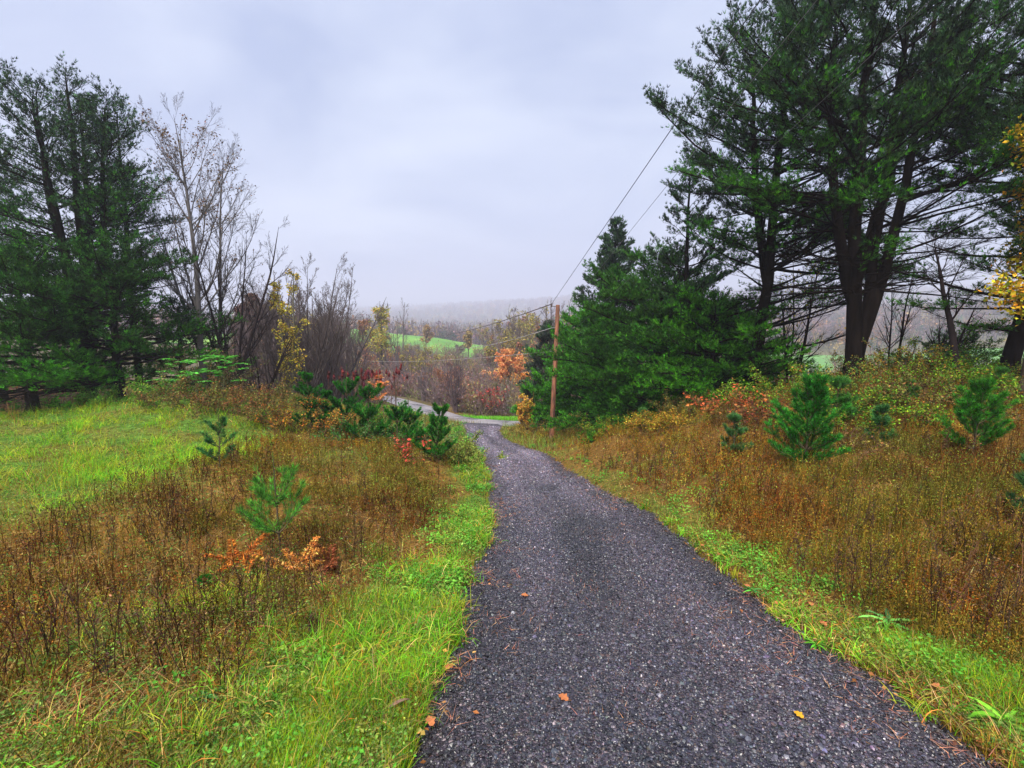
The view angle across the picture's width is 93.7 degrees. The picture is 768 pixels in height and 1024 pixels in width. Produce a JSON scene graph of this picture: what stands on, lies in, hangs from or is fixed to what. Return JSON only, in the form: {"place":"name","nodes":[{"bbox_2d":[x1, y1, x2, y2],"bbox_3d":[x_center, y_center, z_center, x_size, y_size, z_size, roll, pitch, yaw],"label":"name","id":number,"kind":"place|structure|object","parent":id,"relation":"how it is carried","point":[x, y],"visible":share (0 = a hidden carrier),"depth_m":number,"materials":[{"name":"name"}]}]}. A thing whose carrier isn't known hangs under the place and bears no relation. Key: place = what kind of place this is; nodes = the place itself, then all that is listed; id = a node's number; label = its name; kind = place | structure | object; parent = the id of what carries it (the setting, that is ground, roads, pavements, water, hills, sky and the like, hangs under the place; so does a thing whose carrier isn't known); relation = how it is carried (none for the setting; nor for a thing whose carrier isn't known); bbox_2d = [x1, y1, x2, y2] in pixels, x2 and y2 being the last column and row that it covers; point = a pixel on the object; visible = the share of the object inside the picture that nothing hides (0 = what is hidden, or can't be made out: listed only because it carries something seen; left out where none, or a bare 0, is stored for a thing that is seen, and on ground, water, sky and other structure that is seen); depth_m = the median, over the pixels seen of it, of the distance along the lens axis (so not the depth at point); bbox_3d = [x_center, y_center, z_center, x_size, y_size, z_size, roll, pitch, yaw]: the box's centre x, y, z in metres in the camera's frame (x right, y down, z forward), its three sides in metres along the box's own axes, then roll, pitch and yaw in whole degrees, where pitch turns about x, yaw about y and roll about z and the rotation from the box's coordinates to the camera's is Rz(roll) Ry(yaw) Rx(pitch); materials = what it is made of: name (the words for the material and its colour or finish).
{"place":"outdoors","nodes":[
{"label":"outdoors","id":0,"kind":"place"},
{"bbox_2d":[0,391,310,623],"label":"tussock grass","id":1,"kind":"structure","parent":0,"point":[105,475],"depth_m":8.63,"materials":[{"name":"green plant"}]},
{"bbox_2d":[38,373,544,425],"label":"road","id":2,"kind":"structure","parent":0,"point":[424,408],"depth_m":31.21,"materials":[{"name":"grey asphalt"}]},
{"bbox_2d":[149,329,483,357],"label":"field","id":3,"kind":"structure","parent":0,"point":[411,339],"depth_m":159.63,"materials":[{"name":"green plant"}]},
{"bbox_2d":[0,292,1023,767],"bbox_3d":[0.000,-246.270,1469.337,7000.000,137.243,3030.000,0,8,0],"label":"ground","id":4,"kind":"structure","parent":0,"point":[566,454],"depth_m":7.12,"materials":[{"name":"green plant"}]},
{"bbox_2d":[0,125,57,399],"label":"pine tree","id":5,"kind":"object","parent":4,"relation":"on","point":[2,236],"visible":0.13,"depth_m":16.74,"materials":[{"name":"green plant"}]},
{"bbox_2d":[0,51,180,404],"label":"pine tree","id":6,"kind":"object","parent":4,"relation":"on","point":[114,196],"visible":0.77,"depth_m":14.87,"materials":[{"name":"green plant"}]},
{"bbox_2d":[0,236,191,419],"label":"pine tree","id":7,"kind":"object","parent":4,"relation":"on","point":[16,376],"visible":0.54,"depth_m":13.52,"materials":[{"name":"green plant"}]},
{"bbox_2d":[65,382,139,411],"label":"bramble bush","id":8,"kind":"object","parent":4,"relation":"on","point":[97,396],"visible":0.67,"depth_m":13.58,"materials":[{"name":"green plant"}]},
{"bbox_2d":[0,225,247,407],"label":"pine tree","id":9,"kind":"object","parent":4,"relation":"on","point":[116,349],"visible":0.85,"depth_m":13.92,"materials":[{"name":"green plant"}]},
{"bbox_2d":[50,102,197,389],"bbox_3d":[-13.478,-4.309,16.654,4.544,10.162,3.972,-4,9,-28],"label":"pine tree","id":10,"kind":"object","parent":4,"relation":"on","point":[95,224],"visible":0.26,"depth_m":16.41,"materials":[{"name":"green plant"}]},
{"bbox_2d":[110,372,210,407],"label":"bramble bush","id":11,"kind":"object","parent":4,"relation":"on","point":[141,386],"visible":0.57,"depth_m":12.96,"materials":[{"name":"green plant"}]},
{"bbox_2d":[94,292,258,391],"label":"pine tree","id":12,"kind":"object","parent":4,"relation":"on","point":[179,309],"visible":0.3,"depth_m":17.99,"materials":[{"name":"green plant"}]},
{"bbox_2d":[122,372,240,418],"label":"bramble bush","id":13,"kind":"object","parent":4,"relation":"on","point":[208,393],"visible":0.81,"depth_m":11.94,"materials":[{"name":"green plant"}]},
{"bbox_2d":[129,93,247,388],"bbox_3d":[-11.273,-4.941,17.250,3.645,10.807,3.132,-3,8,-22],"label":"bare tree","id":14,"kind":"object","parent":4,"relation":"on","point":[198,298],"visible":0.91,"depth_m":16.88,"materials":[{"name":"grey plant"}]},
{"bbox_2d":[130,133,266,390],"bbox_3d":[-12.447,-4.525,19.169,6.379,10.146,3.406,0,8,0],"label":"bare tree","id":15,"kind":"object","parent":4,"relation":"on","point":[229,238],"visible":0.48,"depth_m":18.65,"materials":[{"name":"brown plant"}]},
{"bbox_2d":[153,345,269,402],"bbox_3d":[-8.789,-0.384,13.753,3.350,1.554,2.983,5,9,34],"label":"bramble bush","id":16,"kind":"object","parent":4,"relation":"on","point":[235,382],"visible":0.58,"depth_m":14.02,"materials":[{"name":"green plant"}]},
{"bbox_2d":[196,402,237,465],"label":"pine sapling","id":17,"kind":"object","parent":4,"relation":"on","point":[222,423],"visible":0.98,"depth_m":7.90,"materials":[{"name":"green plant"}]},
{"bbox_2d":[164,216,293,390],"bbox_3d":[-10.275,-2.779,17.309,3.401,6.769,3.787,4,9,27],"label":"bare tree","id":18,"kind":"object","parent":4,"relation":"on","point":[253,328],"visible":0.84,"depth_m":17.61,"materials":[{"name":"brown plant"}]},
{"bbox_2d":[170,375,293,421],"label":"bramble bush","id":19,"kind":"object","parent":4,"relation":"on","point":[234,398],"visible":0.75,"depth_m":11.94,"materials":[{"name":"brown plant"}]},
{"bbox_2d":[201,532,270,574],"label":"dried fern","id":20,"kind":"object","parent":4,"relation":"on","point":[234,553],"visible":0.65,"depth_m":4.64,"materials":[{"name":"brown plant"}]},
{"bbox_2d":[204,323,305,394],"bbox_3d":[-9.085,-0.806,17.310,3.361,2.880,3.072,0,8,0],"label":"bare bush","id":21,"kind":"object","parent":4,"relation":"on","point":[283,356],"visible":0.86,"depth_m":17.02,"materials":[{"name":"brown plant"}]},
{"bbox_2d":[195,377,324,423],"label":"bramble bush","id":22,"kind":"object","parent":4,"relation":"on","point":[283,396],"visible":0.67,"depth_m":12.01,"materials":[{"name":"brown plant"}]},
{"bbox_2d":[229,292,301,382],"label":"brown leaved tree","id":23,"kind":"object","parent":4,"relation":"on","point":[251,296],"visible":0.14,"depth_m":30.06,"materials":[{"name":"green plant"}]},
{"bbox_2d":[234,269,299,391],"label":"bare tree","id":24,"kind":"object","parent":4,"relation":"on","point":[271,336],"visible":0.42,"depth_m":23.92,"materials":[{"name":"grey plant"}]},
{"bbox_2d":[232,453,310,555],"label":"pine sapling","id":25,"kind":"object","parent":4,"relation":"on","point":[259,491],"visible":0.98,"depth_m":4.80,"materials":[{"name":"green plant"}]},
{"bbox_2d":[249,536,325,574],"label":"dried fern","id":26,"kind":"object","parent":4,"relation":"on","point":[292,556],"visible":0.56,"depth_m":4.43,"materials":[{"name":"orange plant"}]},
{"bbox_2d":[268,268,309,395],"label":"yellow leaved tree","id":27,"kind":"object","parent":4,"relation":"on","point":[285,326],"visible":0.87,"depth_m":19.55,"materials":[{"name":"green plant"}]},
{"bbox_2d":[243,252,360,393],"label":"bare tree","id":28,"kind":"object","parent":4,"relation":"on","point":[322,350],"visible":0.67,"depth_m":23.32,"materials":[{"name":"brown plant"}]},
{"bbox_2d":[251,394,356,434],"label":"bramble bush","id":29,"kind":"object","parent":4,"relation":"on","point":[288,421],"visible":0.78,"depth_m":11.75,"materials":[{"name":"brown plant"}]},
{"bbox_2d":[289,371,327,430],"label":"pine sapling","id":30,"kind":"object","parent":4,"relation":"on","point":[306,377],"visible":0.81,"depth_m":12.15,"materials":[{"name":"green plant"}]},
{"bbox_2d":[265,263,363,398],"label":"bare tree","id":31,"kind":"object","parent":4,"relation":"on","point":[318,320],"visible":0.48,"depth_m":24.98,"materials":[{"name":"brown plant"}]},
{"bbox_2d":[303,542,339,576],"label":"dried fern","id":32,"kind":"object","parent":4,"relation":"on","point":[331,564],"visible":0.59,"depth_m":4.47,"materials":[{"name":"brown plant"}]},
{"bbox_2d":[276,284,390,398],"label":"bare tree","id":33,"kind":"object","parent":4,"relation":"on","point":[356,360],"visible":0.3,"depth_m":27.87,"materials":[{"name":"brown plant"}]},
{"bbox_2d":[312,332,354,397],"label":"bush","id":34,"kind":"object","parent":4,"relation":"on","point":[334,387],"visible":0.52,"depth_m":25.62,"materials":[{"name":"brown plant"}]},
{"bbox_2d":[316,308,373,399],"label":"bush","id":35,"kind":"object","parent":4,"relation":"on","point":[360,347],"visible":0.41,"depth_m":28.62,"materials":[{"name":"brown plant"}]},
{"bbox_2d":[322,365,369,435],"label":"pine sapling","id":36,"kind":"object","parent":4,"relation":"on","point":[350,386],"visible":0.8,"depth_m":12.36,"materials":[{"name":"green plant"}]},
{"bbox_2d":[9,387,693,451],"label":"bank grass","id":37,"kind":"structure","parent":4,"relation":"on","point":[513,418],"depth_m":19.96,"materials":[{"name":"green plant"}]},
{"bbox_2d":[308,413,404,445],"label":"bramble bush","id":38,"kind":"object","parent":4,"relation":"on","point":[337,433],"visible":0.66,"depth_m":11.61,"materials":[{"name":"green plant"}]},
{"bbox_2d":[319,402,416,440],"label":"bramble bush","id":39,"kind":"object","parent":4,"relation":"on","point":[381,417],"visible":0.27,"depth_m":13.07,"materials":[{"name":"brown plant"}]},
{"bbox_2d":[345,377,391,439],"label":"pine sapling","id":40,"kind":"object","parent":4,"relation":"on","point":[368,390],"visible":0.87,"depth_m":12.01,"materials":[{"name":"green plant"}]},
{"bbox_2d":[363,303,395,369],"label":"yellow leaved tree","id":41,"kind":"object","parent":4,"relation":"on","point":[380,338],"visible":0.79,"depth_m":60.10,"materials":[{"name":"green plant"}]},
{"bbox_2d":[371,391,423,442],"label":"pine sapling","id":42,"kind":"object","parent":4,"relation":"on","point":[394,414],"visible":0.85,"depth_m":12.17,"materials":[{"name":"green plant"}]},
{"bbox_2d":[382,299,413,368],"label":"bare tree","id":43,"kind":"object","parent":4,"relation":"on","point":[396,341],"visible":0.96,"depth_m":59.19,"materials":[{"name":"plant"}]},
{"bbox_2d":[387,386,426,443],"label":"pine sapling","id":44,"kind":"object","parent":4,"relation":"on","point":[418,434],"visible":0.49,"depth_m":12.69,"materials":[{"name":"green plant"}]},
{"bbox_2d":[410,400,457,460],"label":"pine sapling","id":45,"kind":"object","parent":4,"relation":"on","point":[441,431],"visible":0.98,"depth_m":10.18,"materials":[{"name":"green plant"}]},
{"bbox_2d":[439,349,469,412],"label":"bare bush","id":46,"kind":"object","parent":4,"relation":"on","point":[457,395],"visible":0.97,"depth_m":33.11,"materials":[{"name":"brown plant"}]},
{"bbox_2d":[415,430,509,464],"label":"weed bush","id":47,"kind":"object","parent":4,"relation":"on","point":[460,455],"visible":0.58,"depth_m":10.94,"materials":[{"name":"green plant"}]},
{"bbox_2d":[481,345,525,384],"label":"orange tree","id":48,"kind":"object","parent":4,"relation":"on","point":[504,361],"visible":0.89,"depth_m":45.02,"materials":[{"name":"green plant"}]},
{"bbox_2d":[486,309,536,371],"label":"tree","id":49,"kind":"object","parent":4,"relation":"on","point":[506,335],"visible":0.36,"depth_m":79.26,"materials":[{"name":"brown plant"}]},
{"bbox_2d":[0,356,1023,767],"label":"dry weed","id":50,"kind":"object","parent":4,"relation":"on","point":[718,498],"depth_m":4.95,"materials":[{"name":"brown plant"}]},
{"bbox_2d":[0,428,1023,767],"bbox_3d":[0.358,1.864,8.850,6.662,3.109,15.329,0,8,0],"label":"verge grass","id":51,"kind":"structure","parent":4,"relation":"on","point":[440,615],"depth_m":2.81,"materials":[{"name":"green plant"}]},
{"bbox_2d":[0,379,1023,767],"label":"straw","id":52,"kind":"object","parent":4,"relation":"on","point":[186,691],"visible":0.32,"depth_m":2.64,"materials":[{"name":"brown plant"}]},
{"bbox_2d":[484,324,541,382],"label":"tree","id":53,"kind":"object","parent":4,"relation":"on","point":[503,345],"visible":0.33,"depth_m":49.91,"materials":[{"name":"brown plant"}]},
{"bbox_2d":[13,284,1021,352],"bbox_3d":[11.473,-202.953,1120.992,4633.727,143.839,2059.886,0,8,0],"label":"woods","id":54,"kind":"object","parent":4,"relation":"on","point":[451,325],"visible":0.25,"depth_m":328.52,"materials":[{"name":"grey plant"}]},
{"bbox_2d":[515,393,534,431],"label":"yellow bush","id":55,"kind":"object","parent":4,"relation":"on","point":[523,417],"visible":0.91,"depth_m":22.19,"materials":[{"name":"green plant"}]},
{"bbox_2d":[508,319,577,422],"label":"pine tree","id":56,"kind":"object","parent":4,"relation":"on","point":[543,337],"visible":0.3,"depth_m":26.22,"materials":[{"name":"green plant"}]},
{"bbox_2d":[549,304,559,438],"bbox_3d":[1.661,-0.370,19.816,0.374,5.839,1.002,2,8,18],"label":"utility pole","id":57,"kind":"object","parent":4,"relation":"on","point":[553,394],"visible":0.72,"depth_m":19.72,"materials":[{"name":"brown wood"}]},
{"bbox_2d":[552,0,759,302],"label":"power line","id":58,"kind":"object","parent":57,"relation":"attached to","point":[673,125],"visible":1,"depth_m":8.11,"materials":[{"name":"metal"}]},
{"bbox_2d":[509,302,636,430],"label":"pine tree","id":59,"kind":"object","parent":4,"relation":"on","point":[577,318],"visible":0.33,"depth_m":22.12,"materials":[{"name":"green plant"}]},
{"bbox_2d":[549,214,667,419],"bbox_3d":[5.254,-3.019,26.057,8.030,12.032,8.562,7,10,43],"label":"pine tree","id":60,"kind":"object","parent":4,"relation":"on","point":[618,235],"visible":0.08,"depth_m":25.30,"materials":[{"name":"green plant"}]},
{"bbox_2d":[211,335,1023,415],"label":"brush","id":61,"kind":"object","parent":4,"relation":"on","point":[438,400],"depth_m":42.63,"materials":[{"name":"brown plant"}]},
{"bbox_2d":[624,408,693,442],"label":"bramble bush","id":62,"kind":"object","parent":4,"relation":"on","point":[660,421],"visible":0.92,"depth_m":12.47,"materials":[{"name":"yellow plant"}]},
{"bbox_2d":[522,237,812,443],"bbox_3d":[4.731,-1.672,17.116,7.931,7.191,9.177,-4,9,-27],"label":"pine tree","id":63,"kind":"object","parent":4,"relation":"on","point":[617,390],"visible":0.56,"depth_m":16.42,"materials":[{"name":"green plant"}]},
{"bbox_2d":[646,386,724,419],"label":"bramble bush","id":64,"kind":"object","parent":4,"relation":"on","point":[675,402],"visible":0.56,"depth_m":13.85,"materials":[{"name":"green plant"}]},
{"bbox_2d":[606,166,783,405],"bbox_3d":[5.967,-3.095,16.212,5.673,8.404,4.462,0,8,0],"label":"pine tree","id":65,"kind":"object","parent":4,"relation":"on","point":[635,339],"visible":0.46,"depth_m":15.61,"materials":[{"name":"green plant"}]},
{"bbox_2d":[407,423,993,767],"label":"gravel drive","id":66,"kind":"structure","parent":4,"relation":"on","point":[614,728],"depth_m":2.77,"materials":[{"name":"grey gravel"}]},
{"bbox_2d":[423,462,1015,767],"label":"needle litter","id":67,"kind":"object","parent":66,"relation":"on","point":[699,645],"visible":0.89,"depth_m":2.93,"materials":[{"name":"plant"}]},
{"bbox_2d":[398,424,1007,767],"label":"gravel stones","id":68,"kind":"object","parent":4,"relation":"on","point":[493,432],"visible":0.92,"depth_m":2.82,"materials":[{"name":"gravel"}]},
{"bbox_2d":[602,279,842,405],"bbox_3d":[6.318,-1.047,14.978,6.347,4.571,5.965,-3,8,-21],"label":"pine tree","id":69,"kind":"object","parent":4,"relation":"on","point":[741,352],"visible":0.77,"depth_m":14.34,"materials":[{"name":"green plant"}]},
{"bbox_2d":[683,379,791,427],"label":"bush","id":70,"kind":"object","parent":4,"relation":"on","point":[714,403],"visible":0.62,"depth_m":11.11,"materials":[{"name":"orange plant"}]},
{"bbox_2d":[720,412,754,453],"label":"pine sapling","id":71,"kind":"object","parent":4,"relation":"on","point":[735,417],"visible":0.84,"depth_m":8.71,"materials":[{"name":"green plant"}]},
{"bbox_2d":[710,360,854,405],"bbox_3d":[6.580,0.012,11.469,3.152,1.182,2.672,4,9,30],"label":"bramble bush","id":72,"kind":"object","parent":4,"relation":"on","point":[768,385],"visible":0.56,"depth_m":11.41,"materials":[{"name":"green plant"}]},
{"bbox_2d":[763,369,852,466],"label":"pine sapling","id":73,"kind":"object","parent":4,"relation":"on","point":[817,387],"visible":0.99,"depth_m":7.20,"materials":[{"name":"green plant"}]},
{"bbox_2d":[770,246,845,384],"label":"sapling","id":74,"kind":"object","parent":4,"relation":"on","point":[790,326],"visible":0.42,"depth_m":15.12,"materials":[{"name":"brown plant"}]},
{"bbox_2d":[643,0,995,395],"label":"pine tree","id":75,"kind":"object","parent":4,"relation":"on","point":[768,263],"visible":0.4,"depth_m":12.79,"materials":[{"name":"green plant"}]},
{"bbox_2d":[772,358,912,409],"bbox_3d":[7.173,-0.089,10.643,2.460,1.083,2.260,2,8,18],"label":"bramble bush","id":76,"kind":"object","parent":4,"relation":"on","point":[864,379],"visible":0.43,"depth_m":10.51,"materials":[{"name":"green plant"}]},
{"bbox_2d":[664,0,1023,383],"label":"pine tree","id":77,"kind":"object","parent":4,"relation":"on","point":[853,243],"visible":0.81,"depth_m":10.84,"materials":[{"name":"green plant"}]},
{"bbox_2d":[824,375,864,424],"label":"pine sapling","id":78,"kind":"object","parent":4,"relation":"on","point":[840,382],"visible":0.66,"depth_m":9.31,"materials":[{"name":"green plant"}]},
{"bbox_2d":[803,418,899,454],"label":"bramble bush","id":79,"kind":"object","parent":4,"relation":"on","point":[849,441],"visible":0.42,"depth_m":7.79,"materials":[{"name":"green plant"}]},
{"bbox_2d":[757,381,958,445],"bbox_3d":[6.399,0.474,9.171,2.745,1.026,2.055,2,8,13],"label":"bramble bush","id":80,"kind":"object","parent":4,"relation":"on","point":[842,414],"visible":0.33,"depth_m":8.84,"materials":[{"name":"green plant"}]},
{"bbox_2d":[834,541,895,611],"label":"dead weed","id":81,"kind":"object","parent":4,"relation":"on","point":[857,574],"visible":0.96,"depth_m":3.73,"materials":[{"name":"brown plant"}]},
{"bbox_2d":[863,403,897,441],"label":"pine sapling","id":82,"kind":"object","parent":4,"relation":"on","point":[881,409],"visible":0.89,"depth_m":8.30,"materials":[{"name":"green plant"}]},
{"bbox_2d":[822,382,954,430],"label":"bramble bush","id":83,"kind":"object","parent":4,"relation":"on","point":[887,402],"visible":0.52,"depth_m":9.07,"materials":[{"name":"green plant"}]},
{"bbox_2d":[813,334,972,392],"bbox_3d":[9.151,-0.501,11.642,2.965,1.396,3.305,7,11,44],"label":"bramble bush","id":84,"kind":"object","parent":4,"relation":"on","point":[938,352],"visible":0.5,"depth_m":11.60,"materials":[{"name":"green plant"}]},
{"bbox_2d":[870,250,927,364],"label":"sapling","id":85,"kind":"object","parent":4,"relation":"on","point":[902,330],"visible":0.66,"depth_m":13.33,"materials":[{"name":"brown plant"}]},
{"bbox_2d":[844,336,1013,374],"bbox_3d":[10.533,-0.655,12.317,2.821,1.165,3.146,1,8,10],"label":"bramble bush","id":86,"kind":"object","parent":4,"relation":"on","point":[912,342],"visible":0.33,"depth_m":12.32,"materials":[{"name":"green plant"}]},
{"bbox_2d":[874,321,1004,370],"bbox_3d":[14.101,-0.965,14.977,3.214,2.069,3.490,-2,8,-14],"label":"bush","id":87,"kind":"object","parent":4,"relation":"on","point":[975,338],"visible":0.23,"depth_m":14.62,"materials":[{"name":"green plant"}]},
{"bbox_2d":[862,368,1023,424],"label":"bramble bush","id":88,"kind":"object","parent":4,"relation":"on","point":[933,398],"visible":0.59,"depth_m":9.42,"materials":[{"name":"green plant"}]},
{"bbox_2d":[868,0,1023,380],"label":"pine tree","id":89,"kind":"object","parent":4,"relation":"on","point":[1013,352],"visible":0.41,"depth_m":10.74,"materials":[{"name":"green plant"}]},
{"bbox_2d":[884,350,1020,396],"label":"bramble bush","id":90,"kind":"object","parent":4,"relation":"on","point":[959,361],"visible":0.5,"depth_m":10.62,"materials":[{"name":"green plant"}]},
{"bbox_2d":[922,218,985,384],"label":"bare tree","id":91,"kind":"object","parent":4,"relation":"on","point":[951,332],"visible":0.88,"depth_m":10.99,"materials":[{"name":"brown plant"}]},
{"bbox_2d":[925,302,984,358],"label":"bare tree","id":92,"kind":"object","parent":4,"relation":"on","point":[960,341],"visible":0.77,"depth_m":12.47,"materials":[{"name":"brown plant"}]},
{"bbox_2d":[909,331,1023,377],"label":"bramble bush","id":93,"kind":"object","parent":4,"relation":"on","point":[984,355],"visible":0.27,"depth_m":12.07,"materials":[{"name":"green plant"}]},
{"bbox_2d":[912,360,1023,405],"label":"bramble bush","id":94,"kind":"object","parent":4,"relation":"on","point":[980,375],"visible":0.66,"depth_m":9.39,"materials":[{"name":"green plant"}]},
{"bbox_2d":[935,376,1022,452],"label":"pine sapling","id":95,"kind":"object","parent":4,"relation":"on","point":[981,388],"visible":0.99,"depth_m":7.40,"materials":[{"name":"green plant"}]},
{"bbox_2d":[963,696,1023,742],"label":"leafy weed","id":96,"kind":"object","parent":4,"relation":"on","point":[980,712],"visible":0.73,"depth_m":2.36,"materials":[{"name":"green plant"}]},
{"bbox_2d":[974,113,1023,403],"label":"maple tree","id":97,"kind":"object","parent":4,"relation":"on","point":[1014,295],"visible":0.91,"depth_m":9.25,"materials":[{"name":"yellow plant"}]},
{"bbox_2d":[1002,452,1023,516],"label":"pine sapling","id":98,"kind":"object","parent":4,"relation":"on","point":[1019,476],"visible":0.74,"depth_m":5.05,"materials":[{"name":"green plant"}]},
{"bbox_2d":[0,0,1023,308],"label":"sky","id":99,"kind":"structure","parent":0,"point":[454,151],"materials":[{"name":"grey"}]},
{"bbox_2d":[762,348,1021,372],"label":"meadow","id":100,"kind":"structure","parent":0,"point":[821,360],"depth_m":169.09,"materials":[{"name":"green plant"}]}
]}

